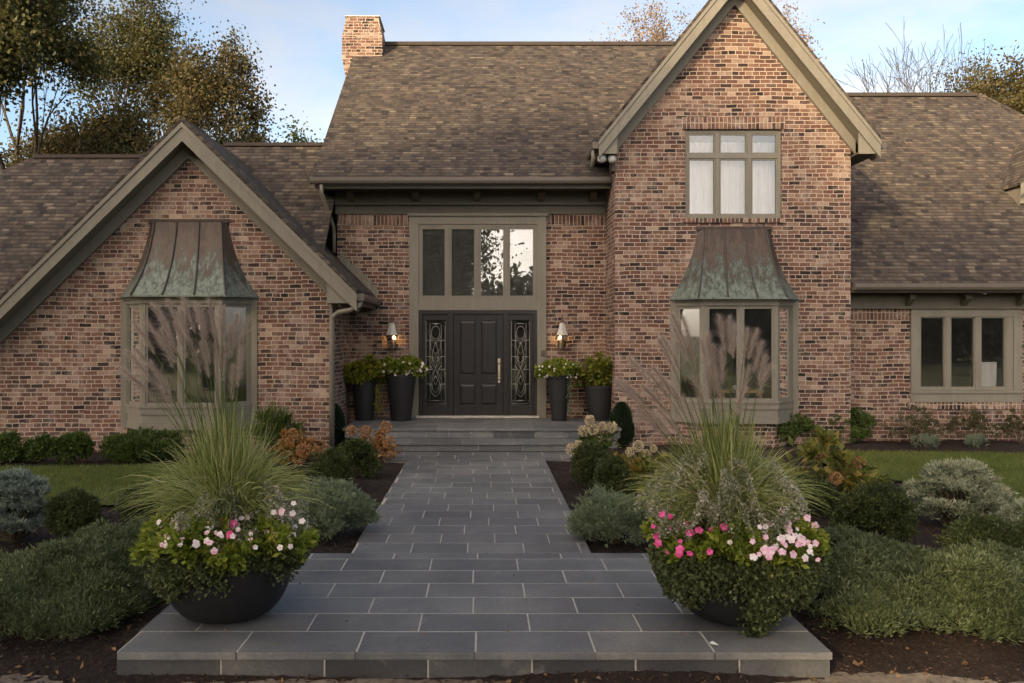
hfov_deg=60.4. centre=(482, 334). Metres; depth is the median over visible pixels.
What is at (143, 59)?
oak tree
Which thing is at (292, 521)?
white filler flower
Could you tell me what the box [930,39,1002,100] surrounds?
brown tree
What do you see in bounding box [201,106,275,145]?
leafy tree
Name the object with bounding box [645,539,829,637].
trailing herb
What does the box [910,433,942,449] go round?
sage clump
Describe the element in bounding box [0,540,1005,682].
fallen leaves
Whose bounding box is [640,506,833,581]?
vinca
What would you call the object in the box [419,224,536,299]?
window
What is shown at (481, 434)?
porch steps
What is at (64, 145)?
leafy tree
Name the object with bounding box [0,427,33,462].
boxwood bush
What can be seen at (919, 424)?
barberry bush
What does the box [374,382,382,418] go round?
trailing vine
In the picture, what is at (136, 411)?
bay window
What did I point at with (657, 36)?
autumn tree
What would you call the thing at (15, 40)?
oak tree
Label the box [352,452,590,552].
path
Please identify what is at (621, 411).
yew
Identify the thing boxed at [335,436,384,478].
round shrub
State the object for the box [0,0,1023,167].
sky
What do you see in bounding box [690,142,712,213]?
curtain
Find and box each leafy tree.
[0,74,140,167]
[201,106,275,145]
[277,111,323,141]
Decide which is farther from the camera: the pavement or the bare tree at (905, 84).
the bare tree at (905, 84)
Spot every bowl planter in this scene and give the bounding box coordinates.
[166,539,291,623]
[684,537,796,626]
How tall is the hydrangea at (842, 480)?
1.131 m
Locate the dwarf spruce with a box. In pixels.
[0,466,52,543]
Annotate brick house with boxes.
[0,0,1023,452]
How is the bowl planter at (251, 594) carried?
on the front landing
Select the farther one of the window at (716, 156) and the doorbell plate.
the doorbell plate
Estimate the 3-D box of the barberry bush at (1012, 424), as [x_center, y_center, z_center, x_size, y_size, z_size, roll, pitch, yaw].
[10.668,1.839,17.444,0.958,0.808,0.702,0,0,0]
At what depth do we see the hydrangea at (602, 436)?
14.90 m
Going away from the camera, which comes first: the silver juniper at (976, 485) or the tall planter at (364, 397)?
the silver juniper at (976, 485)
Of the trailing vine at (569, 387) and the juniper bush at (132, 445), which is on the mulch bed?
the juniper bush at (132, 445)
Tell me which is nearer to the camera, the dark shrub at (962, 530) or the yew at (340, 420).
the dark shrub at (962, 530)
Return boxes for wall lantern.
[386,315,397,349]
[556,315,567,349]
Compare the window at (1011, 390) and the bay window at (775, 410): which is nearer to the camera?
the bay window at (775, 410)
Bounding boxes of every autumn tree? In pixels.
[590,23,619,40]
[616,0,697,40]
[776,0,826,66]
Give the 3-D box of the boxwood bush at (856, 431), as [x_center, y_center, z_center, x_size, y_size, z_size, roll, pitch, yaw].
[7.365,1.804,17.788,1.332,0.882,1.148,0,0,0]
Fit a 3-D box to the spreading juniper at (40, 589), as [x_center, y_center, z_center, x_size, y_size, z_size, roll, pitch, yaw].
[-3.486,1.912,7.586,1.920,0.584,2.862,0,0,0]
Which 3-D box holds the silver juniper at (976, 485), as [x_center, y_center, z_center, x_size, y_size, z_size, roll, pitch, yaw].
[5.440,1.788,10.014,1.280,0.800,1.108,0,0,0]
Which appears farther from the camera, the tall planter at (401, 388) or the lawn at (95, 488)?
the tall planter at (401, 388)
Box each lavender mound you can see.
[285,475,383,539]
[561,482,654,546]
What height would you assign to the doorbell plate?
0.120 m
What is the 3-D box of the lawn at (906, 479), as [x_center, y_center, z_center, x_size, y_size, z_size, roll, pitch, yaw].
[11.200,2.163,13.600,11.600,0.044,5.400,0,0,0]
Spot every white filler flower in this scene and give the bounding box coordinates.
[152,471,311,554]
[634,446,811,558]
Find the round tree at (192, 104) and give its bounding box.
[116,19,291,153]
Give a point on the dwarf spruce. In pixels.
(26, 489)
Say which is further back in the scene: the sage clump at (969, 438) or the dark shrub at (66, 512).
the sage clump at (969, 438)
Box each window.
[121,297,256,452]
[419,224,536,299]
[670,299,797,447]
[685,130,780,217]
[910,309,1022,401]
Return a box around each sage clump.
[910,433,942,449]
[963,431,989,447]
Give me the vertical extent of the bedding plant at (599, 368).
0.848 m
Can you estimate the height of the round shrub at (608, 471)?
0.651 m
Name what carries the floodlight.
attached to the brick house
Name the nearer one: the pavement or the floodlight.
the pavement
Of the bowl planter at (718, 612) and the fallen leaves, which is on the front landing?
the bowl planter at (718, 612)
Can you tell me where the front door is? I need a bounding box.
[454,314,502,414]
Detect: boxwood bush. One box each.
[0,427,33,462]
[19,430,61,463]
[51,430,95,464]
[776,412,822,444]
[828,406,878,442]
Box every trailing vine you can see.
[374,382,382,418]
[566,376,572,418]
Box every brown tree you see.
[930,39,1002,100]
[964,40,1023,113]
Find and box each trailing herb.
[139,541,310,603]
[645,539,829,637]
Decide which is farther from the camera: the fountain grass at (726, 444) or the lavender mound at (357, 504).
the lavender mound at (357, 504)
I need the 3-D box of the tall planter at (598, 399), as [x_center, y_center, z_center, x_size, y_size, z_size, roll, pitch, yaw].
[2.421,1.420,18.200,0.672,0.720,0.672,0,0,0]
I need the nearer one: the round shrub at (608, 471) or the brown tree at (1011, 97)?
the round shrub at (608, 471)
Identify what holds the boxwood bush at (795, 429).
on the mulch bed
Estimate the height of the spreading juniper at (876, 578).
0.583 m
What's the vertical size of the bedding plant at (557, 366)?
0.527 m
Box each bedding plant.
[343,353,387,384]
[377,354,428,377]
[534,357,579,379]
[568,350,612,387]
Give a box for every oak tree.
[0,0,68,127]
[0,0,132,170]
[15,82,166,155]
[42,0,239,144]
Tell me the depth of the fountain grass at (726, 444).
6.56 m
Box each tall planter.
[353,381,376,420]
[385,373,415,420]
[547,375,569,420]
[584,385,611,420]
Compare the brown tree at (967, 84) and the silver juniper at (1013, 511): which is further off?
the brown tree at (967, 84)
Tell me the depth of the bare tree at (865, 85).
47.35 m
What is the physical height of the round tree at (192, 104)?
14.642 m
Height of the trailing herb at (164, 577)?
0.432 m
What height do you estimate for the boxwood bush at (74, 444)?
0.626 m
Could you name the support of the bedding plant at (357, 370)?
in the tall planter at (364, 397)
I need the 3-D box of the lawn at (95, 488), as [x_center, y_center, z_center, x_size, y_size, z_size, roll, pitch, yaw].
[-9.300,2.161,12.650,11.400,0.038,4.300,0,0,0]
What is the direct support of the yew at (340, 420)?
on the mulch bed
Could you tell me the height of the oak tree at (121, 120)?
13.259 m
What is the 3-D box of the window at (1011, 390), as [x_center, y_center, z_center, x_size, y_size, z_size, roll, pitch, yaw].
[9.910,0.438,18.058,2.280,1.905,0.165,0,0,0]
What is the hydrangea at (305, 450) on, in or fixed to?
on the mulch bed
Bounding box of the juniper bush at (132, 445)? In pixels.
[98,425,183,463]
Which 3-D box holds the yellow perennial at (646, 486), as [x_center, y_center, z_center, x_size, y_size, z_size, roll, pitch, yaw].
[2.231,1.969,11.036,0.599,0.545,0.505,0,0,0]
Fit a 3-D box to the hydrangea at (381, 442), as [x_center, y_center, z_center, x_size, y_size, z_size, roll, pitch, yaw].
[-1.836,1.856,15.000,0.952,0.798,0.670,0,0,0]
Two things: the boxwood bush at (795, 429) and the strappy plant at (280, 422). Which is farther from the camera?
the boxwood bush at (795, 429)
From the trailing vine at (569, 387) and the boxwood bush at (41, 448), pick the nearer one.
the boxwood bush at (41, 448)
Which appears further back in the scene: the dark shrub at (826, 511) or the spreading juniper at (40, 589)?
the dark shrub at (826, 511)
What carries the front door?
in the brick house
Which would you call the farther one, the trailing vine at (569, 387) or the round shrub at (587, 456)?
the trailing vine at (569, 387)
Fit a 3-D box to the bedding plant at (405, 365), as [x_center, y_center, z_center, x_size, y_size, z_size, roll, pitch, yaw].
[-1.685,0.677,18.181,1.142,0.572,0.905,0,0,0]
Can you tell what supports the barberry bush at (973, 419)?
on the mulch bed
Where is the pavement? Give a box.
[0,667,1023,682]
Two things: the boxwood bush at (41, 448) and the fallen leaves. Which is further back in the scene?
the boxwood bush at (41, 448)
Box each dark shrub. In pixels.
[41,486,114,539]
[111,480,169,521]
[779,471,843,517]
[827,478,922,545]
[933,504,1023,583]
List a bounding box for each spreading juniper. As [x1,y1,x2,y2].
[0,514,166,641]
[804,521,1023,644]
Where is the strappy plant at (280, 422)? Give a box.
[244,400,306,456]
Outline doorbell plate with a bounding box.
[541,350,545,355]
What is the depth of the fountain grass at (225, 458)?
6.63 m
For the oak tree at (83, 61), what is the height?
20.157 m
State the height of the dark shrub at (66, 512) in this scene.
0.707 m
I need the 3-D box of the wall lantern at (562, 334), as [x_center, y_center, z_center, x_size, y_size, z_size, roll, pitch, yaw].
[1.675,-0.040,18.627,0.252,0.760,0.343,0,0,0]
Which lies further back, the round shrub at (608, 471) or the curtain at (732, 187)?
the curtain at (732, 187)
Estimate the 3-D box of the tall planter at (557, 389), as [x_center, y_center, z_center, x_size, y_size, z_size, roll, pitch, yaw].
[1.568,1.310,18.150,0.502,0.940,0.502,0,0,0]
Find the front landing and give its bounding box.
[117,553,831,678]
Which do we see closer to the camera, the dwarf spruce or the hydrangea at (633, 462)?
the dwarf spruce
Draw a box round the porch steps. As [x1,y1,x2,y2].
[342,418,621,451]
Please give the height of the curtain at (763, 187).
1.570 m
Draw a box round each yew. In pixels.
[335,404,345,446]
[607,401,635,446]
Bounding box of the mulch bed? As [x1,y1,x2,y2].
[0,439,1023,682]
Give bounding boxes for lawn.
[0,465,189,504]
[798,451,1023,498]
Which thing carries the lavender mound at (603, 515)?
on the mulch bed
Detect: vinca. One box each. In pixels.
[127,501,319,575]
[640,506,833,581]
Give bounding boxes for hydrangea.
[267,427,328,465]
[345,421,402,462]
[565,415,620,455]
[614,440,673,493]
[777,423,890,499]
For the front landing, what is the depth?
6.37 m
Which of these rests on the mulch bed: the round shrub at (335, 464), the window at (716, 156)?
the round shrub at (335, 464)
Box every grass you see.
[104,294,346,552]
[606,311,840,559]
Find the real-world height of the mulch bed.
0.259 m
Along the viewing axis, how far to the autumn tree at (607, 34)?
45.11 m
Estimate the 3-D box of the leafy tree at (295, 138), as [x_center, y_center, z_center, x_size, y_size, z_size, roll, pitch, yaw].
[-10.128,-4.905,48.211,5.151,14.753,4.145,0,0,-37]
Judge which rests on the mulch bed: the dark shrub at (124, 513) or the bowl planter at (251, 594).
the dark shrub at (124, 513)
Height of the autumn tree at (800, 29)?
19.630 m
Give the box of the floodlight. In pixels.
[598,155,615,162]
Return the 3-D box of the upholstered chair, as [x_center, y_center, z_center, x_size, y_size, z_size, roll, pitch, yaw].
[10.420,1.160,18.540,0.560,1.160,0.640,0,0,0]
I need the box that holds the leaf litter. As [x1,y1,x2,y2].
[225,457,777,648]
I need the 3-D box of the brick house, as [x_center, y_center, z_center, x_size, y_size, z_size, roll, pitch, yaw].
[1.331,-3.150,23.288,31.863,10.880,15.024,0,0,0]
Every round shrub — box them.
[299,447,356,485]
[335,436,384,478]
[569,438,611,488]
[591,454,639,494]
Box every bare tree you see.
[836,42,957,91]
[866,22,1014,91]
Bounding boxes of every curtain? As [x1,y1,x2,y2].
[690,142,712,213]
[721,142,744,213]
[752,142,774,213]
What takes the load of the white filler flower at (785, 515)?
in the bowl planter at (718, 612)
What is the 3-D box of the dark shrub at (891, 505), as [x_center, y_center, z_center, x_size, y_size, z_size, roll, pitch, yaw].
[3.939,1.844,8.839,0.957,0.796,0.749,0,0,0]
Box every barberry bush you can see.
[880,404,945,445]
[943,406,1000,443]
[995,406,1023,443]
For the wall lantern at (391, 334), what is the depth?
18.54 m
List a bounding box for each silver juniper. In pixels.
[900,457,1019,523]
[983,497,1023,532]
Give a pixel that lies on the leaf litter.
(459, 571)

